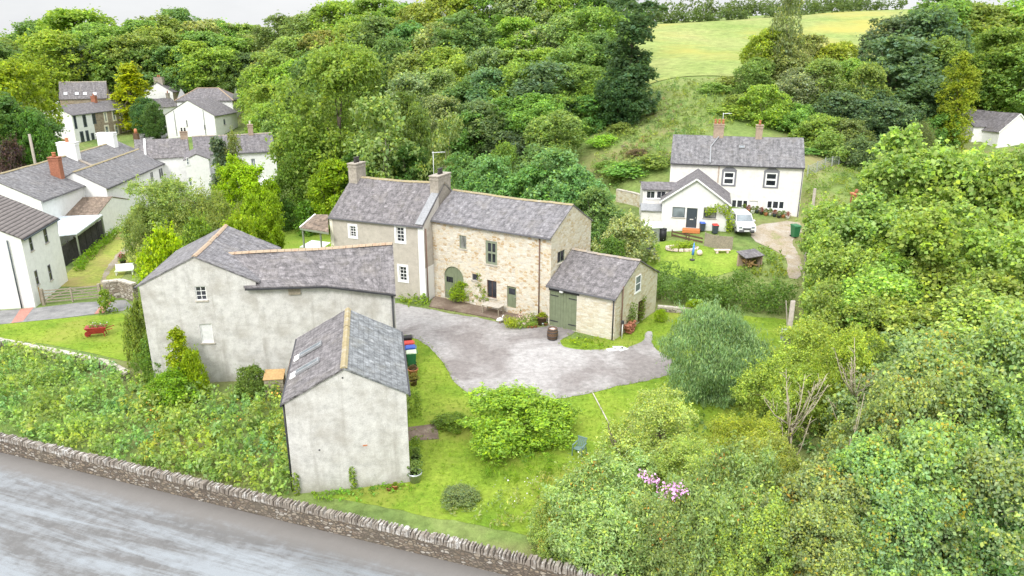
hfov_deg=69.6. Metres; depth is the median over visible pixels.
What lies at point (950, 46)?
field tree
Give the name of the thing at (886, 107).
field tree
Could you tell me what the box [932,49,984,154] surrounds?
conifer
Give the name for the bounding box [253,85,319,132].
hillside tree
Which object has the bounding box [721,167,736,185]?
window
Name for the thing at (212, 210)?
apple tree
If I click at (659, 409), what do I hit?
lawn shrub
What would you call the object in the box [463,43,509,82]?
hillside tree
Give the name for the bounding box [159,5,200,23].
wood tree
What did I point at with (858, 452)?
maple tree
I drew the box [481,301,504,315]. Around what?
garden table
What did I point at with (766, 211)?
plant pot
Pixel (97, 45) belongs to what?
wood tree
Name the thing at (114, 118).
window
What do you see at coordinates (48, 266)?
window
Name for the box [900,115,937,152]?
willow tree
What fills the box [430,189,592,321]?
stone barn
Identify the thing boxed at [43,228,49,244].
window
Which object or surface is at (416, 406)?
barn side border
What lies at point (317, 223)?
porch
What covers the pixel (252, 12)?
sky
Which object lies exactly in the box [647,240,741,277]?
garden lawn
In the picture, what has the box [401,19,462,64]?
hillside tree
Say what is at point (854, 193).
brick pillar
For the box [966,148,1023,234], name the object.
sycamore tree
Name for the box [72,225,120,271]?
track hedge
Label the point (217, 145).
spruce tree
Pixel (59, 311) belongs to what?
driveway
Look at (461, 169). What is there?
laurel tree
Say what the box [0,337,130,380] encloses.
garden wall
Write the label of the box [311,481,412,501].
wall foot weeds
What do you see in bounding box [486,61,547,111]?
hillside tree
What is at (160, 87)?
stone fronted house
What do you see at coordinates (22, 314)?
brick strip
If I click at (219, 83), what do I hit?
wood tree
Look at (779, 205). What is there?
window
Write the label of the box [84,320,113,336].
barrow planter
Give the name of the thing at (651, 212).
side shed
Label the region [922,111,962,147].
field tree
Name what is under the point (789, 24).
field tree
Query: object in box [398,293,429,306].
house border
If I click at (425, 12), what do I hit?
hillside tree
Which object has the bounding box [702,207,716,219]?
window
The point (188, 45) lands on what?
wood tree
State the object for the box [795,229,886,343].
sycamore tree
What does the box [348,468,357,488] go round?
climber
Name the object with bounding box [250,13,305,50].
hillside tree
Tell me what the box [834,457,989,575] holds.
maple tree
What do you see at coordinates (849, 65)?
field tree
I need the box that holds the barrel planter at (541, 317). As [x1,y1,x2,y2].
[536,312,547,325]
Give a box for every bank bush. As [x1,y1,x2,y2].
[584,133,619,146]
[589,158,622,174]
[597,161,649,178]
[597,165,624,180]
[607,120,636,133]
[622,153,670,169]
[697,81,734,92]
[706,103,759,116]
[712,76,741,85]
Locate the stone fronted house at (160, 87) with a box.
[144,74,188,102]
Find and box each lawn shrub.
[428,409,469,433]
[438,480,481,511]
[591,381,720,478]
[646,432,741,503]
[728,424,812,495]
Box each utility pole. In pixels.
[28,134,35,163]
[780,300,795,363]
[811,188,816,209]
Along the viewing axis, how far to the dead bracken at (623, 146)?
99.77 m
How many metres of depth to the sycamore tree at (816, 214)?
61.34 m
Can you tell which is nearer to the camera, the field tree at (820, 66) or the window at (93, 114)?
the field tree at (820, 66)
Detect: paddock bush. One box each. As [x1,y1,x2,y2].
[804,147,830,154]
[809,126,853,161]
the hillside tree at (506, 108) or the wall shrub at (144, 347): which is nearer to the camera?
the wall shrub at (144, 347)
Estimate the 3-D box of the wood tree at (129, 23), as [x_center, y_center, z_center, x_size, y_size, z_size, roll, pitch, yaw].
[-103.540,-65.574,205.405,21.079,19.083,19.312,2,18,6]
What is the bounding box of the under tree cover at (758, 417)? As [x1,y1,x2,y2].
[593,402,827,575]
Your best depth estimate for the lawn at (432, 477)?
40.76 m
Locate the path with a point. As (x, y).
(108, 269)
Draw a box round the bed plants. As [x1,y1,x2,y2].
[515,311,537,328]
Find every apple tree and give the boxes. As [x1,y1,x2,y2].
[114,171,224,265]
[120,189,165,264]
[166,177,248,244]
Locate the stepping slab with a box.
[408,424,438,440]
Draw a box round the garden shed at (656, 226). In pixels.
[641,221,662,241]
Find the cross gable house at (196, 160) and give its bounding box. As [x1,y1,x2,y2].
[183,147,211,196]
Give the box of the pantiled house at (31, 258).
[0,195,67,308]
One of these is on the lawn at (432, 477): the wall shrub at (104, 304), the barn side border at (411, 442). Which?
the barn side border at (411, 442)
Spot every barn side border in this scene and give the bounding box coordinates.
[406,387,422,419]
[409,435,424,467]
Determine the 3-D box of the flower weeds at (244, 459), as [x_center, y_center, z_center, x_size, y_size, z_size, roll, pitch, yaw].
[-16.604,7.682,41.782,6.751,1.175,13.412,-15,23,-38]
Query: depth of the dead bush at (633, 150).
96.54 m
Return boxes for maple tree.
[703,480,813,575]
[737,453,878,575]
[768,487,884,575]
[788,423,944,570]
[805,359,962,467]
[811,316,999,448]
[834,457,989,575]
[856,408,1001,570]
[862,340,1020,456]
[895,429,1023,575]
[935,365,1023,571]
[941,482,1023,575]
[958,293,1023,446]
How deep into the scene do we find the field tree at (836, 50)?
118.77 m
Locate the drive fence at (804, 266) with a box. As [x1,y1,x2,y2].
[803,252,805,280]
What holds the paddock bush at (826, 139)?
on the ground at (510, 539)
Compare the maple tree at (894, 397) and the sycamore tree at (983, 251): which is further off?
the sycamore tree at (983, 251)
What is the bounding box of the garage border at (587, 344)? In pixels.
[564,334,614,349]
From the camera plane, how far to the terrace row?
83.79 m
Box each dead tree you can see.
[608,420,629,461]
[764,372,830,475]
[825,338,894,435]
[848,393,864,444]
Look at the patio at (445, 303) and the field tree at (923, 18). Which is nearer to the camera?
the patio at (445, 303)
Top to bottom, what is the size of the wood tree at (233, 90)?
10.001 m
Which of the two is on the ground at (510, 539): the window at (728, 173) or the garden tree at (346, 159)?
the garden tree at (346, 159)
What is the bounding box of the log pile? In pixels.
[624,319,636,333]
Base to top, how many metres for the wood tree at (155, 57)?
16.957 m
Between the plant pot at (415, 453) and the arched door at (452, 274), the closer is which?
the plant pot at (415, 453)
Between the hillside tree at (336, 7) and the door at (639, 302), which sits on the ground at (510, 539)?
the hillside tree at (336, 7)
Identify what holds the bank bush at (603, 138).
on the ground at (510, 539)
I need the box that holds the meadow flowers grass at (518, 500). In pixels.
[449,447,599,528]
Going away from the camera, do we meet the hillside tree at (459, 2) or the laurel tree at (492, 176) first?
the laurel tree at (492, 176)
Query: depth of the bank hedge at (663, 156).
90.82 m
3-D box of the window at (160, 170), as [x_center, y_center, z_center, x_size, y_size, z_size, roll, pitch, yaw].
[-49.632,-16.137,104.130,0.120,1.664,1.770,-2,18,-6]
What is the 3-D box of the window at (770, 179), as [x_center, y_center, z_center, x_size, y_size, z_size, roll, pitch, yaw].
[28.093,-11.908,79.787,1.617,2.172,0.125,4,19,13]
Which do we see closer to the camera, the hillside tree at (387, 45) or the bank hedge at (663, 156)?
the bank hedge at (663, 156)
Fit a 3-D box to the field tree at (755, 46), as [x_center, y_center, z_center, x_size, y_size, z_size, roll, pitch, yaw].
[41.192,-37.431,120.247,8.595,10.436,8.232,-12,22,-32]
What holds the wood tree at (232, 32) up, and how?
on the ground at (510, 539)
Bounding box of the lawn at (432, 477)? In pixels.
[331,311,807,554]
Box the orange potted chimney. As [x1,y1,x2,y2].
[133,129,139,139]
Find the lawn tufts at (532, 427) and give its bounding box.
[347,309,822,533]
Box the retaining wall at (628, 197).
[616,189,639,206]
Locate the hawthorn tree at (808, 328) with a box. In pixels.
[759,310,868,407]
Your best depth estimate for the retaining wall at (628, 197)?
85.86 m
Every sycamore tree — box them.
[795,171,902,255]
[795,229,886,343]
[799,277,887,371]
[802,203,867,276]
[806,187,963,295]
[823,247,925,368]
[844,117,999,236]
[862,252,1023,356]
[868,175,1019,301]
[902,141,1023,246]
[911,192,1023,293]
[920,264,1023,377]
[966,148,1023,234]
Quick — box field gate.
[39,283,100,304]
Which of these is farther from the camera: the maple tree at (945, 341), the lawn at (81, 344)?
the lawn at (81, 344)
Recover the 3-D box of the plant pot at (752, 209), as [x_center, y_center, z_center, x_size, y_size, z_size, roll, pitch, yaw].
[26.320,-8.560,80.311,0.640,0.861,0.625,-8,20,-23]
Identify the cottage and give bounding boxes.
[65,148,164,213]
[134,128,189,194]
[192,121,276,183]
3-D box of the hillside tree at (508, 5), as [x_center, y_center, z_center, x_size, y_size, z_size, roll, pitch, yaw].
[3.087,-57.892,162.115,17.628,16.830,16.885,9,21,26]
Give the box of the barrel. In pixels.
[547,326,557,340]
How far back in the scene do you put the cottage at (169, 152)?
105.75 m
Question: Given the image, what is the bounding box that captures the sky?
[0,0,1017,36]
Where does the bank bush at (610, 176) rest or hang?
on the ground at (510, 539)
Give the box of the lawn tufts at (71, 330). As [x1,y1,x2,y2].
[0,318,134,350]
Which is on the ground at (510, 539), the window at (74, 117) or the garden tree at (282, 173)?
the garden tree at (282, 173)
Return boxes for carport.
[58,215,105,256]
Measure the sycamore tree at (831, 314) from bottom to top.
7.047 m
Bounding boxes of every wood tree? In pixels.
[0,28,28,45]
[0,35,33,57]
[0,38,25,59]
[0,58,37,98]
[6,16,66,49]
[6,24,102,101]
[17,6,117,56]
[32,47,68,87]
[56,20,127,58]
[56,43,112,89]
[73,33,145,102]
[97,30,170,95]
[101,43,183,105]
[111,18,169,45]
[115,10,213,46]
[117,21,182,46]
[138,43,201,95]
[158,38,214,86]
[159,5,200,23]
[167,28,225,57]
[177,44,245,91]
[180,17,232,47]
[198,17,243,53]
[202,57,243,92]
[212,35,255,62]
[215,50,253,91]
[217,22,264,47]
[225,34,270,52]
[230,82,244,94]
[238,50,264,81]
[250,45,303,68]
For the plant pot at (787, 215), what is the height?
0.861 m
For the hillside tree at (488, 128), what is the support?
on the ground at (510, 539)
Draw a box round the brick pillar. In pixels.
[850,189,862,202]
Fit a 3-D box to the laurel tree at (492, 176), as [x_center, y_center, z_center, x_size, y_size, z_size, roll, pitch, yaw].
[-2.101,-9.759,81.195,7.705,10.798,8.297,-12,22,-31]
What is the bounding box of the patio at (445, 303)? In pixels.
[429,296,521,322]
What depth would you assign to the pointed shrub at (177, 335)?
45.61 m
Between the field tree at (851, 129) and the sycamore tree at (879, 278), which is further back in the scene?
the field tree at (851, 129)
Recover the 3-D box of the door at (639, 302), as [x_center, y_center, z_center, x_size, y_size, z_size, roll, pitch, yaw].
[10.177,1.758,58.534,0.170,1.817,1.400,12,22,32]
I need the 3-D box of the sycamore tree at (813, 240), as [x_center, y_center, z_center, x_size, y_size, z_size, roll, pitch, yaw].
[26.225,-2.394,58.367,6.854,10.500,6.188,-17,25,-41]
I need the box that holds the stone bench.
[714,249,730,252]
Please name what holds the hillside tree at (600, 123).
on the ground at (510, 539)
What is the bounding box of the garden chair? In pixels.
[571,435,587,455]
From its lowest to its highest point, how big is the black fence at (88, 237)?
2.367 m
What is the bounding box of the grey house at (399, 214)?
[328,156,451,300]
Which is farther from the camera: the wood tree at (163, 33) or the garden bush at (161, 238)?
the wood tree at (163, 33)
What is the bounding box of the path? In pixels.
[100,242,133,284]
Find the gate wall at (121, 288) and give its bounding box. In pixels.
[102,278,139,300]
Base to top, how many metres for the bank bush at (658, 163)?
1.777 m
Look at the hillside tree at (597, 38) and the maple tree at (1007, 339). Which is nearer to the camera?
the maple tree at (1007, 339)
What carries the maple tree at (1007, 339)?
on the ground at (510, 539)
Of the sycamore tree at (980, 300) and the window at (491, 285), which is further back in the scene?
the window at (491, 285)
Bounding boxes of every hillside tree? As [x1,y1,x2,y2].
[233,64,281,122]
[235,49,309,106]
[242,82,280,127]
[243,101,285,142]
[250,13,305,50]
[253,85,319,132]
[257,111,302,170]
[262,33,318,77]
[264,57,316,91]
[278,3,347,49]
[283,45,352,126]
[295,26,345,62]
[307,0,364,45]
[318,17,377,70]
[324,39,387,130]
[334,0,399,35]
[344,12,401,97]
[361,32,412,110]
[369,1,422,31]
[377,16,429,69]
[383,50,446,106]
[383,67,435,141]
[390,0,474,31]
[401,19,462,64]
[413,67,457,124]
[415,42,478,91]
[420,92,460,150]
[421,4,517,79]
[428,0,493,38]
[430,72,484,140]
[432,97,508,164]
[441,106,491,159]
[456,0,523,43]
[459,64,514,140]
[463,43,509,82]
[470,93,540,154]
[482,130,543,165]
[483,46,540,86]
[485,15,539,68]
[486,0,557,39]
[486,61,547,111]
[499,57,581,126]
[503,90,568,143]
[512,26,563,60]
[520,107,587,161]
[526,45,576,73]
[528,0,578,32]
[529,7,594,61]
[543,38,612,88]
[544,61,604,114]
[552,91,596,142]
[560,1,635,65]
[561,0,618,32]
[570,94,615,135]
[571,75,609,121]
[573,0,646,40]
[575,26,623,79]
[592,68,650,126]
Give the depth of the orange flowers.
42.50 m
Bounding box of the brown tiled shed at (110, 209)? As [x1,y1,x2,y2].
[65,196,130,239]
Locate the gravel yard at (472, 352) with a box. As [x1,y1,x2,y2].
[395,303,682,398]
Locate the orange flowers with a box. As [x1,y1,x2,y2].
[144,387,280,456]
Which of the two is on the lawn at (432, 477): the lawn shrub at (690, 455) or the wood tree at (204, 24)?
the lawn shrub at (690, 455)
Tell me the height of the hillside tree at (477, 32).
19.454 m
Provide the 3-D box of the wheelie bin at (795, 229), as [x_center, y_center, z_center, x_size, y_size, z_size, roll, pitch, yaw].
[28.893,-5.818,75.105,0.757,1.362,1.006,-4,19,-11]
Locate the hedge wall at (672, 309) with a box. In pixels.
[657,305,693,313]
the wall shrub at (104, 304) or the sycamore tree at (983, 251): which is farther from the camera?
the wall shrub at (104, 304)
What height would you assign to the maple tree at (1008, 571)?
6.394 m
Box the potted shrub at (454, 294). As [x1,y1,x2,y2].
[447,281,471,301]
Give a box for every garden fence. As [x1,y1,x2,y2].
[671,229,702,242]
[704,232,732,249]
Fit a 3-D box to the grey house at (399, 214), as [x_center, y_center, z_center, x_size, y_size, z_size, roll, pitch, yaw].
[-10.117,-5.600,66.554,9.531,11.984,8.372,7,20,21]
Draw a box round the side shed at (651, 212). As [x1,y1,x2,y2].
[640,203,661,222]
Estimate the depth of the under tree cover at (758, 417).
40.03 m
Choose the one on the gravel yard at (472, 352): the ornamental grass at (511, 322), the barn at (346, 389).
the ornamental grass at (511, 322)
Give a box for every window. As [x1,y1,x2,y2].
[28,237,34,252]
[34,269,40,286]
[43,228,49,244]
[47,264,53,281]
[73,116,77,128]
[80,131,84,141]
[82,115,87,126]
[85,130,89,140]
[92,113,96,123]
[103,112,107,122]
[104,125,109,131]
[111,109,116,120]
[114,124,118,133]
[158,167,164,180]
[195,286,208,301]
[199,324,214,344]
[347,223,357,238]
[394,226,406,243]
[397,264,408,282]
[458,235,466,250]
[471,273,478,281]
[484,240,497,266]
[486,280,496,299]
[557,250,563,265]
[634,274,641,294]
[646,191,655,199]
[656,191,665,197]
[671,207,684,218]
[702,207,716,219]
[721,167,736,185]
[731,199,748,207]
[762,168,779,187]
[766,200,784,210]
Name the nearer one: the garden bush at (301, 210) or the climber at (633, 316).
the climber at (633, 316)
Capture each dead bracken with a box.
[612,135,650,160]
[652,97,681,121]
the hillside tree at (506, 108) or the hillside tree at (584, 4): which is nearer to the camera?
the hillside tree at (506, 108)
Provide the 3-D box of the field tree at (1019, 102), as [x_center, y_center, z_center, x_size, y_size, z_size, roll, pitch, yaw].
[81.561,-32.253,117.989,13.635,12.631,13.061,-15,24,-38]
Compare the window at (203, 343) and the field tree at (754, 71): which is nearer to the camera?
the window at (203, 343)
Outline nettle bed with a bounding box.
[0,339,292,497]
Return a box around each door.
[445,266,463,300]
[508,286,515,307]
[550,290,576,330]
[637,300,643,321]
[686,208,697,227]
[749,201,757,208]
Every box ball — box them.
[654,308,668,321]
[685,298,705,310]
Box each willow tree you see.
[652,294,779,409]
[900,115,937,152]
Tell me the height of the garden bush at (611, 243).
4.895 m
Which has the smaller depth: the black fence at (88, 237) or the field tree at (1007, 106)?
the black fence at (88, 237)
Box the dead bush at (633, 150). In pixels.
[626,148,650,155]
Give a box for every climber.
[290,473,300,495]
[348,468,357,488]
[473,271,488,301]
[626,302,637,321]
[638,295,646,321]
[704,203,735,232]
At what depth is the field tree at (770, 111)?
105.19 m
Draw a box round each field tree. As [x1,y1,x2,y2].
[718,93,760,117]
[731,55,777,95]
[734,83,798,132]
[736,27,791,82]
[762,32,813,92]
[767,0,804,95]
[769,65,828,110]
[769,100,818,139]
[787,112,845,147]
[789,55,850,107]
[795,33,832,75]
[806,88,874,139]
[814,39,859,79]
[822,55,877,104]
[830,117,877,160]
[832,82,906,148]
[842,57,895,112]
[847,29,964,121]
[856,11,928,87]
[858,98,933,153]
[874,0,974,85]
[877,71,955,139]
[897,29,971,119]
[903,0,985,22]
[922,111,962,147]
[926,0,996,62]
[943,0,1023,61]
[955,22,1023,110]
[969,70,1020,112]
[971,89,1007,111]
[974,48,1023,115]
[993,0,1023,53]
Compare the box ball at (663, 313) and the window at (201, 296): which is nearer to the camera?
the window at (201, 296)
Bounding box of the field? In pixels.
[634,9,913,82]
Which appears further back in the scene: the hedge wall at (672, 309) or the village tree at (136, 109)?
the village tree at (136, 109)
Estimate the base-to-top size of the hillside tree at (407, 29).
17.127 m
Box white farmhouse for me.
[670,119,804,216]
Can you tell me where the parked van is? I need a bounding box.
[728,209,755,232]
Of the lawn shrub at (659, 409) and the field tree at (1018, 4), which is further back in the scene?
the field tree at (1018, 4)
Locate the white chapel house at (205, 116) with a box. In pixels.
[164,97,237,137]
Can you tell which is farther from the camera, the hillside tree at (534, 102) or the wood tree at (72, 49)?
the wood tree at (72, 49)
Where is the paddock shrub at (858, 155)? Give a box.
[836,132,886,171]
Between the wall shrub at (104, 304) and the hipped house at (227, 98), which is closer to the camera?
the wall shrub at (104, 304)
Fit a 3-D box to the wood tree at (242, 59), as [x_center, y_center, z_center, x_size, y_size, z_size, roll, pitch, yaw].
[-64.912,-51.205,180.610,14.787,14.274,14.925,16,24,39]
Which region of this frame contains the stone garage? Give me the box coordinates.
[545,248,659,339]
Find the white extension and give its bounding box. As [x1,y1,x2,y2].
[659,168,731,233]
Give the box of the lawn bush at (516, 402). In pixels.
[454,379,584,464]
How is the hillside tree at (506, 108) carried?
on the ground at (510, 539)
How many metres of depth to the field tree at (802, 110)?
103.94 m
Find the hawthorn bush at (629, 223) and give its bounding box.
[590,208,660,263]
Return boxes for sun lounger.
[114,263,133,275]
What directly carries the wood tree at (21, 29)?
on the ground at (510, 539)
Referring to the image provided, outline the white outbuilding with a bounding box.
[960,120,987,141]
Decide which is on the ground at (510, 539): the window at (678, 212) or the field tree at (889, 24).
the field tree at (889, 24)
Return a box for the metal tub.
[407,460,422,483]
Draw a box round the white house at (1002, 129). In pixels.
[964,109,1023,147]
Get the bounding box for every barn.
[134,224,396,381]
[280,307,410,493]
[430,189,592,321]
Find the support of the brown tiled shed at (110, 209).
on the ground at (510, 539)
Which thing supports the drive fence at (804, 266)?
on the ground at (510, 539)
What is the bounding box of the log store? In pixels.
[736,248,764,267]
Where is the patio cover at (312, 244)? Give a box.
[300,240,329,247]
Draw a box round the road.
[0,452,506,575]
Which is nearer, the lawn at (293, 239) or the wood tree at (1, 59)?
the lawn at (293, 239)
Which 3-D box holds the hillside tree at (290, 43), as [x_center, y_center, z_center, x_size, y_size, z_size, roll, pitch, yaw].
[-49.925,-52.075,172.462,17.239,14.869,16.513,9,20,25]
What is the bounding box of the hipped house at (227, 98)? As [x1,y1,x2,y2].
[174,87,241,117]
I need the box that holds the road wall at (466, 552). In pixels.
[0,432,617,575]
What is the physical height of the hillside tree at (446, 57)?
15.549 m
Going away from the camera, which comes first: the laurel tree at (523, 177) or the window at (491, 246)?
the window at (491, 246)
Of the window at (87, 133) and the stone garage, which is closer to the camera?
the stone garage
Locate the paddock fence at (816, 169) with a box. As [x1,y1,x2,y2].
[806,155,850,176]
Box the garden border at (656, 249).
[644,238,660,264]
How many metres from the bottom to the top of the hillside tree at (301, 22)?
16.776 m
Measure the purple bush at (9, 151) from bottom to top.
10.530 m
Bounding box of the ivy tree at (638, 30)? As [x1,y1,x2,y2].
[591,0,669,120]
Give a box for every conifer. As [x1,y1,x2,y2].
[106,61,155,132]
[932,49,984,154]
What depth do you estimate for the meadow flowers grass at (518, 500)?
35.14 m
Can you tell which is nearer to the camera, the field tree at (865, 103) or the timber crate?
the timber crate
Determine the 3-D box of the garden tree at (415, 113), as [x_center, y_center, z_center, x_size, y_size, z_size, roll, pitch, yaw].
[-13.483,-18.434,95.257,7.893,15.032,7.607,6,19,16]
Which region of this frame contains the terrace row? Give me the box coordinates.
[0,132,133,244]
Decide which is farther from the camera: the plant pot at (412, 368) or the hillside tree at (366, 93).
the hillside tree at (366, 93)
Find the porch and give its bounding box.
[299,214,328,247]
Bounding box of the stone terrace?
[43,92,133,142]
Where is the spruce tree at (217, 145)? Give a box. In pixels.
[204,133,235,202]
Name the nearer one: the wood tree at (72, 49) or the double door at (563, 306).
the double door at (563, 306)
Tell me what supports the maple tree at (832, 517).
on the ground at (510, 539)
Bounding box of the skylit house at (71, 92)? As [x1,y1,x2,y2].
[59,81,109,104]
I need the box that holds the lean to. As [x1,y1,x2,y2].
[639,181,677,214]
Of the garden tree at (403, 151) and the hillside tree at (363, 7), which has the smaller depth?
the garden tree at (403, 151)
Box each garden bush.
[129,219,184,283]
[177,211,212,246]
[217,201,261,239]
[279,194,301,230]
[291,198,317,236]
[595,231,626,256]
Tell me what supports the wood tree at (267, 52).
on the ground at (510, 539)
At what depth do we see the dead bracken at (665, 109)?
110.82 m
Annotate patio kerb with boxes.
[429,306,522,322]
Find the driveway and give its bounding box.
[0,300,131,323]
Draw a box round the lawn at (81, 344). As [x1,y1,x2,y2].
[0,313,135,361]
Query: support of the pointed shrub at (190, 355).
on the ground at (510, 539)
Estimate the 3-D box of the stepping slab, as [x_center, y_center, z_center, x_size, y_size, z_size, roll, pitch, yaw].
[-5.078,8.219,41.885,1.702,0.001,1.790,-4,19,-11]
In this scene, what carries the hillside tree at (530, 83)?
on the ground at (510, 539)
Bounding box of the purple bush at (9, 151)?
[0,133,26,172]
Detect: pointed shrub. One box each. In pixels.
[162,325,210,384]
[178,343,213,398]
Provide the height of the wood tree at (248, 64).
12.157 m
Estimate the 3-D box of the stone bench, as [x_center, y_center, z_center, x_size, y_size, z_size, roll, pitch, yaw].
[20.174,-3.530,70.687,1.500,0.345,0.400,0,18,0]
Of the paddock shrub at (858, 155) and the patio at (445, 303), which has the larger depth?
the paddock shrub at (858, 155)
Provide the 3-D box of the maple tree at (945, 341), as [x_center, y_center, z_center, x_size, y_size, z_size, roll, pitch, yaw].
[21.112,5.445,37.586,10.290,8.788,9.548,5,19,14]
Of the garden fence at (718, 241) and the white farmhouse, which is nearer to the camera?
the garden fence at (718, 241)
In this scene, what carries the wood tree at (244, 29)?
on the ground at (510, 539)
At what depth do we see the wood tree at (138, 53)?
175.35 m
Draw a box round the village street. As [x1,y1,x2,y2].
[139,126,167,138]
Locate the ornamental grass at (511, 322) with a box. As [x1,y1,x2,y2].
[503,315,520,328]
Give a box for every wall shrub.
[97,288,117,314]
[119,293,151,368]
[130,331,160,382]
[137,363,202,414]
[229,363,264,401]
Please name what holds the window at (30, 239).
in the pantiled house at (31, 258)
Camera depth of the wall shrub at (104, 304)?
60.15 m
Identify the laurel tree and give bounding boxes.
[439,148,489,192]
[459,151,522,196]
[496,160,556,200]
[509,143,553,185]
[520,145,583,208]
[548,160,618,223]
[574,184,627,251]
[590,212,619,251]
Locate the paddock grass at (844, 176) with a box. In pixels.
[803,163,863,207]
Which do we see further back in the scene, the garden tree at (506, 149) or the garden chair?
the garden tree at (506, 149)
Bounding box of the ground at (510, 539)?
[0,9,1023,575]
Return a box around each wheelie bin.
[403,335,412,340]
[404,340,414,352]
[405,344,416,355]
[406,349,417,365]
[699,221,705,230]
[711,223,718,233]
[789,223,801,236]
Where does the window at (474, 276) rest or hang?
in the stone barn at (514, 251)
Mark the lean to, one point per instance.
(652, 192)
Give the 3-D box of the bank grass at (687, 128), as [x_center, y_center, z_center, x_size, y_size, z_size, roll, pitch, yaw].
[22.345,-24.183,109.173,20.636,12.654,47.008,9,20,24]
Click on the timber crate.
(278, 375)
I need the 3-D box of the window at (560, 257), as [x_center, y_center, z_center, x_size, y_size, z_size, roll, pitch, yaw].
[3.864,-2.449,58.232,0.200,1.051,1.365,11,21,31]
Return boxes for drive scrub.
[741,245,787,277]
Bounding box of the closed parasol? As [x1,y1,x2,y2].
[690,242,694,260]
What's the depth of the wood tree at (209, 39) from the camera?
191.63 m
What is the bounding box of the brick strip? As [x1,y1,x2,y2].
[12,307,33,322]
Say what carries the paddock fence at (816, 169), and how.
on the ground at (510, 539)
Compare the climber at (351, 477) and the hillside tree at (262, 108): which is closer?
the climber at (351, 477)
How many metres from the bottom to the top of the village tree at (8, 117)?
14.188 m
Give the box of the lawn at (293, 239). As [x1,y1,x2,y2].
[281,213,330,248]
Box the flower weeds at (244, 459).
[131,391,283,469]
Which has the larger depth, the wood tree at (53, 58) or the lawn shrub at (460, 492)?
the wood tree at (53, 58)
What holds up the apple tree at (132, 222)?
on the ground at (510, 539)
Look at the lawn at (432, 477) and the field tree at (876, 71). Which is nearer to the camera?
the lawn at (432, 477)
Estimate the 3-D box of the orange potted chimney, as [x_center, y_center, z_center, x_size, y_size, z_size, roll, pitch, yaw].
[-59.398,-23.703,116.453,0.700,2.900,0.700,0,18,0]
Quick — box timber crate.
[263,358,290,396]
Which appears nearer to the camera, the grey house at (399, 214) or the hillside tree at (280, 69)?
the grey house at (399, 214)
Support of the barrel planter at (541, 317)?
on the ground at (510, 539)
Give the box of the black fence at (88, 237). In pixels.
[61,220,104,266]
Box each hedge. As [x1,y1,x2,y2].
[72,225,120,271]
[607,149,670,188]
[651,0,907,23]
[656,259,799,314]
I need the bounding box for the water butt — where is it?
[659,228,666,240]
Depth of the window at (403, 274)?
63.21 m
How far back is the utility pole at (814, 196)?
71.73 m
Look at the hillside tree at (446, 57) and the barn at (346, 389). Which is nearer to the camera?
the barn at (346, 389)
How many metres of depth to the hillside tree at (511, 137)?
101.79 m
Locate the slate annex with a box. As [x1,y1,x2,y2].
[150,91,176,114]
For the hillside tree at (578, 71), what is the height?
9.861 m
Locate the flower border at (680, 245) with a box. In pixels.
[665,240,698,251]
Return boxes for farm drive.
[751,221,802,278]
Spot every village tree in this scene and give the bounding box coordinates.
[0,56,68,137]
[0,87,69,167]
[16,106,57,164]
[128,96,165,136]
[139,101,167,138]
[223,125,247,198]
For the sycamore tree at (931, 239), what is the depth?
47.99 m
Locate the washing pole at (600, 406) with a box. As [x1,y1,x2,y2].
[592,392,609,424]
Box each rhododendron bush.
[523,442,688,575]
[525,486,594,562]
[619,482,734,575]
[657,430,782,575]
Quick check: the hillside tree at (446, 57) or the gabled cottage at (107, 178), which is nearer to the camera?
the gabled cottage at (107, 178)
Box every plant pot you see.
[117,252,127,263]
[385,484,391,490]
[391,481,398,489]
[407,364,417,375]
[409,373,419,385]
[409,447,422,461]
[750,206,755,213]
[763,208,768,215]
[772,209,777,216]
[785,211,790,218]
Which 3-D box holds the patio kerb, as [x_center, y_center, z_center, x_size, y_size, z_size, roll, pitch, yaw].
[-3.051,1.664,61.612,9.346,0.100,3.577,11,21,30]
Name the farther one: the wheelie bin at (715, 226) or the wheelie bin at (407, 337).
the wheelie bin at (715, 226)
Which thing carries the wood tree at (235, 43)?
on the ground at (510, 539)
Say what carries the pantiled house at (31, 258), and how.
on the ground at (510, 539)
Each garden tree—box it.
[208,151,284,228]
[238,187,288,248]
[264,27,410,212]
[271,118,339,218]
[303,155,348,230]
[332,149,377,194]
[343,81,427,179]
[382,85,432,180]
[387,141,435,180]
[416,106,464,180]
[490,138,518,194]
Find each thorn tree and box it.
[698,409,785,473]
[729,335,844,443]
[802,318,890,440]
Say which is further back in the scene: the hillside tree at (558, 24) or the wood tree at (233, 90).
the wood tree at (233, 90)
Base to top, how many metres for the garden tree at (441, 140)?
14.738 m
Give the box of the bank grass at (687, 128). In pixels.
[591,76,746,186]

